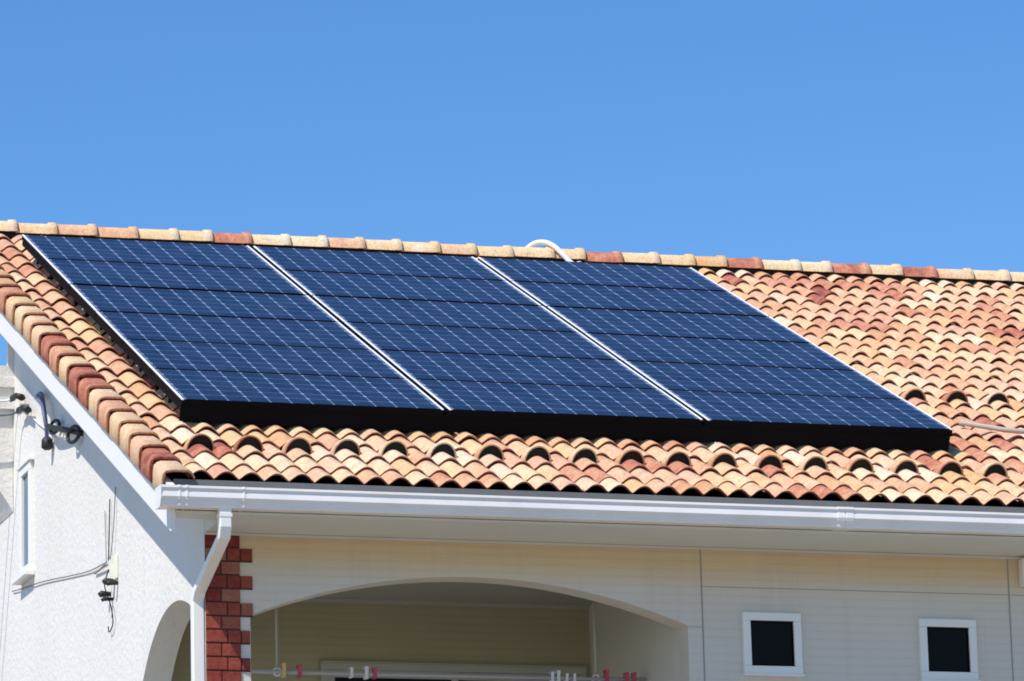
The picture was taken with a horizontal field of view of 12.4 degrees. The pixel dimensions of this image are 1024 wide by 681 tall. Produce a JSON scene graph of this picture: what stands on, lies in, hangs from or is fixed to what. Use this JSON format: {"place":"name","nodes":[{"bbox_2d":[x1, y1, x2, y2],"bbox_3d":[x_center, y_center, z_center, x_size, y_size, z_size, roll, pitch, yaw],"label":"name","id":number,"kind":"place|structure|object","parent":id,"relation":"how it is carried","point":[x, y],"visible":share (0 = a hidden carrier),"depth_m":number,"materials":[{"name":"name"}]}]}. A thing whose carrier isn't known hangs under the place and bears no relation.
{"place":"outdoors","nodes":[
{"label":"outdoors","id":0,"kind":"place"},
{"bbox_2d":[0,0,1023,365],"label":"sky","id":1,"kind":"structure","parent":0,"point":[872,132],"materials":[{"name":"blue"}]},
{"label":"ground","id":2,"kind":"structure","parent":0,"visible":0},
{"bbox_2d":[0,220,1023,680],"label":"house","id":3,"kind":"structure","parent":2,"relation":"on","point":[426,552],"depth_m":29.35,"materials":[{"name":"ceramic"}]},
{"bbox_2d":[10,393,24,401],"bbox_3d":[-3.502,0.412,33.368,0.082,0.114,0.403,3,-13,-17],"label":"cable clamp","id":4,"kind":"object","parent":3,"relation":"attached to","point":[18,396],"visible":1,"depth_m":33.25,"materials":[{"name":"grey plastic"}]},
{"bbox_2d":[15,405,31,413],"bbox_3d":[-3.432,0.496,33.134,0.082,0.114,0.403,3,-13,-17],"label":"cable clamp","id":5,"kind":"object","parent":3,"relation":"attached to","point":[24,408],"visible":1,"depth_m":33.02,"materials":[{"name":"grey plastic"}]},
{"bbox_2d":[0,411,15,415],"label":"overhead wire","id":6,"kind":"object","parent":5,"relation":"attached to","point":[13,413],"visible":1,"depth_m":33.36,"materials":[{"name":"blue"}]},
{"bbox_2d":[12,456,34,584],"bbox_3d":[-3.436,1.270,33.062,0.078,0.838,0.453,3,-13,-17],"label":"window","id":7,"kind":"structure","parent":3,"relation":"in","point":[26,475],"depth_m":33.06,"materials":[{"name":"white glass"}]},
{"bbox_2d":[30,415,65,438],"bbox_3d":[-3.200,0.595,32.477,0.010,0.409,1.203,3,-13,-17],"label":"wall cable","id":8,"kind":"object","parent":3,"relation":"attached to","point":[43,427],"depth_m":32.71,"materials":[{"name":"white plastic"}]},
{"bbox_2d":[35,391,82,449],"bbox_3d":[-3.113,0.517,32.087,0.101,0.612,1.373,3,-13,-19],"label":"cable anchor","id":9,"kind":"object","parent":3,"relation":"attached to","point":[47,440],"visible":1,"depth_m":32.11,"materials":[{"name":"grey metal"}]},
{"bbox_2d":[12,562,106,591],"bbox_3d":[-3.093,1.611,31.993,0.008,0.337,3.081,3,-13,-17],"label":"wall cable","id":10,"kind":"object","parent":3,"relation":"attached to","point":[59,578],"depth_m":31.92,"materials":[{"name":"grey rubber"}]},
{"bbox_2d":[94,487,117,631],"bbox_3d":[-2.671,1.461,30.551,0.085,0.924,0.658,3,-13,-17],"label":"insulator bracket","id":11,"kind":"object","parent":3,"relation":"attached to","point":[113,568],"visible":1,"depth_m":30.35,"materials":[{"name":"beige plastic"}]},
{"bbox_2d":[273,608,280,676],"bbox_3d":[-1.448,1.726,28.901,0.060,0.686,0.060,3,-13,-17],"label":"pole hanger","id":12,"kind":"object","parent":3,"relation":"hanging from","point":[276,631],"visible":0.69,"depth_m":28.87,"materials":[{"name":"white plastic"}]},
{"bbox_2d":[252,669,645,680],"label":"laundry pole","id":13,"kind":"object","parent":12,"relation":"hanging from","point":[439,675],"visible":1,"depth_m":29.14,"materials":[{"name":"grey metal"}]},
{"bbox_2d":[280,663,285,677],"bbox_3d":[-1.402,2.024,28.846,0.027,0.087,0.053,3,-13,-17],"label":"clothespin","id":14,"kind":"object","parent":13,"relation":"attached to","point":[283,669],"visible":1,"depth_m":28.83,"materials":[{"name":"yellow plastic"}]},
{"bbox_2d":[296,664,301,677],"bbox_3d":[-1.307,2.030,28.875,0.027,0.082,0.053,3,-13,-17],"label":"clothespin","id":15,"kind":"object","parent":13,"relation":"attached to","point":[299,669],"visible":1,"depth_m":28.86,"materials":[{"name":"red plastic"}]},
{"bbox_2d":[348,667,352,677],"bbox_3d":[-0.992,2.047,28.972,0.022,0.064,0.053,3,-13,-17],"label":"clothespin","id":16,"kind":"object","parent":13,"relation":"attached to","point":[350,669],"visible":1,"depth_m":28.95,"materials":[{"name":"white plastic"}]},
{"bbox_2d":[363,666,368,679],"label":"clothespin","id":17,"kind":"object","parent":13,"relation":"attached to","point":[366,670],"visible":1,"depth_m":28.98,"materials":[{"name":"white plastic"}]},
{"bbox_2d":[372,667,376,678],"bbox_3d":[-0.849,2.053,29.017,0.025,0.070,0.053,3,-13,-17],"label":"clothespin","id":18,"kind":"object","parent":13,"relation":"attached to","point":[374,672],"visible":1,"depth_m":29.00,"materials":[{"name":"red plastic"}]},
{"bbox_2d":[549,671,553,680],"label":"clothespin","id":19,"kind":"object","parent":13,"relation":"attached to","point":[551,674],"visible":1,"depth_m":29.34,"materials":[{"name":"white plastic"}]},
{"bbox_2d":[555,670,560,680],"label":"clothespin","id":20,"kind":"object","parent":13,"relation":"attached to","point":[557,673],"visible":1,"depth_m":29.35,"materials":[{"name":"white plastic"}]},
{"bbox_2d":[571,673,575,680],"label":"clothespin","id":21,"kind":"object","parent":13,"relation":"attached to","point":[573,675],"visible":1,"depth_m":29.38,"materials":[{"name":"white plastic"}]},
{"bbox_2d":[603,669,608,680],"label":"clothespin","id":22,"kind":"object","parent":13,"relation":"attached to","point":[606,673],"visible":1,"depth_m":29.45,"materials":[{"name":"red plastic"}]},
{"bbox_2d":[623,672,628,680],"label":"clothespin","id":23,"kind":"object","parent":13,"relation":"attached to","point":[626,675],"visible":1,"depth_m":29.49,"materials":[{"name":"red plastic"}]},
{"bbox_2d":[631,672,635,680],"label":"clothespin","id":24,"kind":"object","parent":13,"relation":"attached to","point":[633,675],"visible":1,"depth_m":29.50,"materials":[{"name":"red plastic"}]},
{"bbox_2d":[320,661,586,680],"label":"sliding window","id":25,"kind":"structure","parent":3,"relation":"in","point":[336,666],"depth_m":30.27,"materials":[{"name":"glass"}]},
{"bbox_2d":[22,241,949,450],"bbox_3d":[-0.344,-0.004,32.111,5.105,2.307,4.801,3,-13,-17],"label":"mounting rack","id":26,"kind":"object","parent":3,"relation":"attached to","point":[446,422],"visible":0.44,"depth_m":29.67,"materials":[{"name":"black metal"}]},
{"bbox_2d":[22,234,275,269],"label":"solar panel","id":27,"kind":"object","parent":26,"relation":"attached to","point":[42,247],"visible":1,"depth_m":33.67,"materials":[{"name":"blue glass"}]},
{"bbox_2d":[45,258,305,295],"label":"solar panel","id":28,"kind":"object","parent":26,"relation":"attached to","point":[67,272],"visible":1,"depth_m":32.83,"materials":[{"name":"blue glass"}]},
{"bbox_2d":[70,284,338,321],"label":"solar panel","id":29,"kind":"object","parent":26,"relation":"attached to","point":[93,299],"visible":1,"depth_m":31.99,"materials":[{"name":"blue glass"}]},
{"bbox_2d":[96,311,370,349],"bbox_3d":[-1.850,-0.050,31.179,1.678,0.041,0.873,3,11,-17],"label":"solar panel","id":30,"kind":"object","parent":26,"relation":"attached to","point":[120,326],"visible":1,"depth_m":31.17,"materials":[{"name":"blue glass"}]},
{"bbox_2d":[123,339,406,378],"bbox_3d":[-1.600,0.135,30.350,1.678,0.041,0.873,3,11,-17],"label":"solar panel","id":31,"kind":"object","parent":26,"relation":"attached to","point":[148,355],"visible":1,"depth_m":30.34,"materials":[{"name":"blue glass"}]},
{"bbox_2d":[152,368,443,414],"bbox_3d":[-1.350,0.321,29.521,1.678,0.040,0.873,3,11,-17],"label":"solar panel","id":32,"kind":"object","parent":26,"relation":"attached to","point":[288,391],"visible":1,"depth_m":29.43,"materials":[{"name":"glass"}]},
{"bbox_2d":[253,246,504,280],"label":"solar panel","id":33,"kind":"object","parent":26,"relation":"attached to","point":[279,259],"visible":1,"depth_m":34.18,"materials":[{"name":"blue glass"}]},
{"bbox_2d":[282,270,540,305],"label":"solar panel","id":34,"kind":"object","parent":26,"relation":"attached to","point":[310,284],"visible":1,"depth_m":33.34,"materials":[{"name":"blue glass"}]},
{"bbox_2d":[313,295,578,332],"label":"solar panel","id":35,"kind":"object","parent":26,"relation":"attached to","point":[341,310],"visible":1,"depth_m":32.51,"materials":[{"name":"blue glass"}]},
{"bbox_2d":[344,322,617,360],"bbox_3d":[-0.213,0.019,31.688,1.678,0.040,0.873,3,11,-17],"label":"solar panel","id":36,"kind":"object","parent":26,"relation":"attached to","point":[375,337],"visible":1,"depth_m":31.67,"materials":[{"name":"blue glass"}]},
{"bbox_2d":[378,350,658,388],"bbox_3d":[0.036,0.207,30.859,1.678,0.040,0.873,3,11,-17],"label":"solar panel","id":37,"kind":"object","parent":26,"relation":"attached to","point":[411,365],"visible":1,"depth_m":30.85,"materials":[{"name":"blue glass"}]},
{"bbox_2d":[413,379,702,424],"bbox_3d":[0.286,0.392,30.030,1.678,0.040,0.873,3,11,-17],"label":"solar panel","id":38,"kind":"object","parent":26,"relation":"attached to","point":[544,401],"visible":1,"depth_m":29.94,"materials":[{"name":"blue glass"}]},
{"bbox_2d":[478,257,728,291],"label":"solar panel","id":39,"kind":"object","parent":26,"relation":"attached to","point":[569,272],"visible":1,"depth_m":34.69,"materials":[{"name":"blue glass"}]},
{"bbox_2d":[511,281,768,316],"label":"solar panel","id":40,"kind":"object","parent":26,"relation":"attached to","point":[545,295],"visible":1,"depth_m":33.85,"materials":[{"name":"blue glass"}]},
{"bbox_2d":[548,306,811,342],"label":"solar panel","id":41,"kind":"object","parent":26,"relation":"attached to","point":[583,321],"visible":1,"depth_m":33.01,"materials":[{"name":"blue glass"}]},
{"bbox_2d":[585,333,855,370],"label":"solar panel","id":42,"kind":"object","parent":26,"relation":"attached to","point":[621,347],"visible":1,"depth_m":32.19,"materials":[{"name":"blue glass"}]},
{"bbox_2d":[624,360,902,399],"bbox_3d":[1.672,0.280,31.369,1.678,0.041,0.873,3,11,-17],"label":"solar panel","id":43,"kind":"object","parent":26,"relation":"attached to","point":[662,376],"visible":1,"depth_m":31.36,"materials":[{"name":"blue glass"}]},
{"bbox_2d":[665,389,952,434],"bbox_3d":[1.922,0.465,30.539,1.678,0.040,0.872,3,11,-17],"label":"solar panel","id":44,"kind":"object","parent":26,"relation":"attached to","point":[785,411],"visible":1,"depth_m":30.45,"materials":[{"name":"blue glass"}]},
{"bbox_2d":[526,239,581,261],"bbox_3d":[0.237,-0.614,35.922,0.631,0.316,0.117,-9,-15,30],"label":"cable conduit","id":45,"kind":"object","parent":3,"relation":"attached to","point":[560,252],"visible":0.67,"depth_m":35.89,"materials":[{"name":"white plastic"}]},
{"bbox_2d":[592,601,599,680],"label":"pole hanger","id":46,"kind":"object","parent":3,"relation":"hanging from","point":[594,638],"visible":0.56,"depth_m":29.49,"materials":[{"name":"white plastic"}]},
{"bbox_2d":[741,612,804,676],"bbox_3d":[1.605,1.872,28.967,0.399,0.394,0.044,3,-13,-17],"label":"window","id":47,"kind":"structure","parent":3,"relation":"in","point":[771,642],"depth_m":28.97,"materials":[{"name":"black glass"}]},
{"bbox_2d":[918,618,980,680],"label":"window","id":48,"kind":"structure","parent":3,"relation":"in","point":[947,647],"depth_m":29.32,"materials":[{"name":"black glass"}]},
{"bbox_2d":[959,420,1023,433],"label":"roof conduit","id":49,"kind":"object","parent":3,"relation":"attached to","point":[991,427],"visible":1,"depth_m":31.10,"materials":[{"name":"beige plastic"}]}
]}

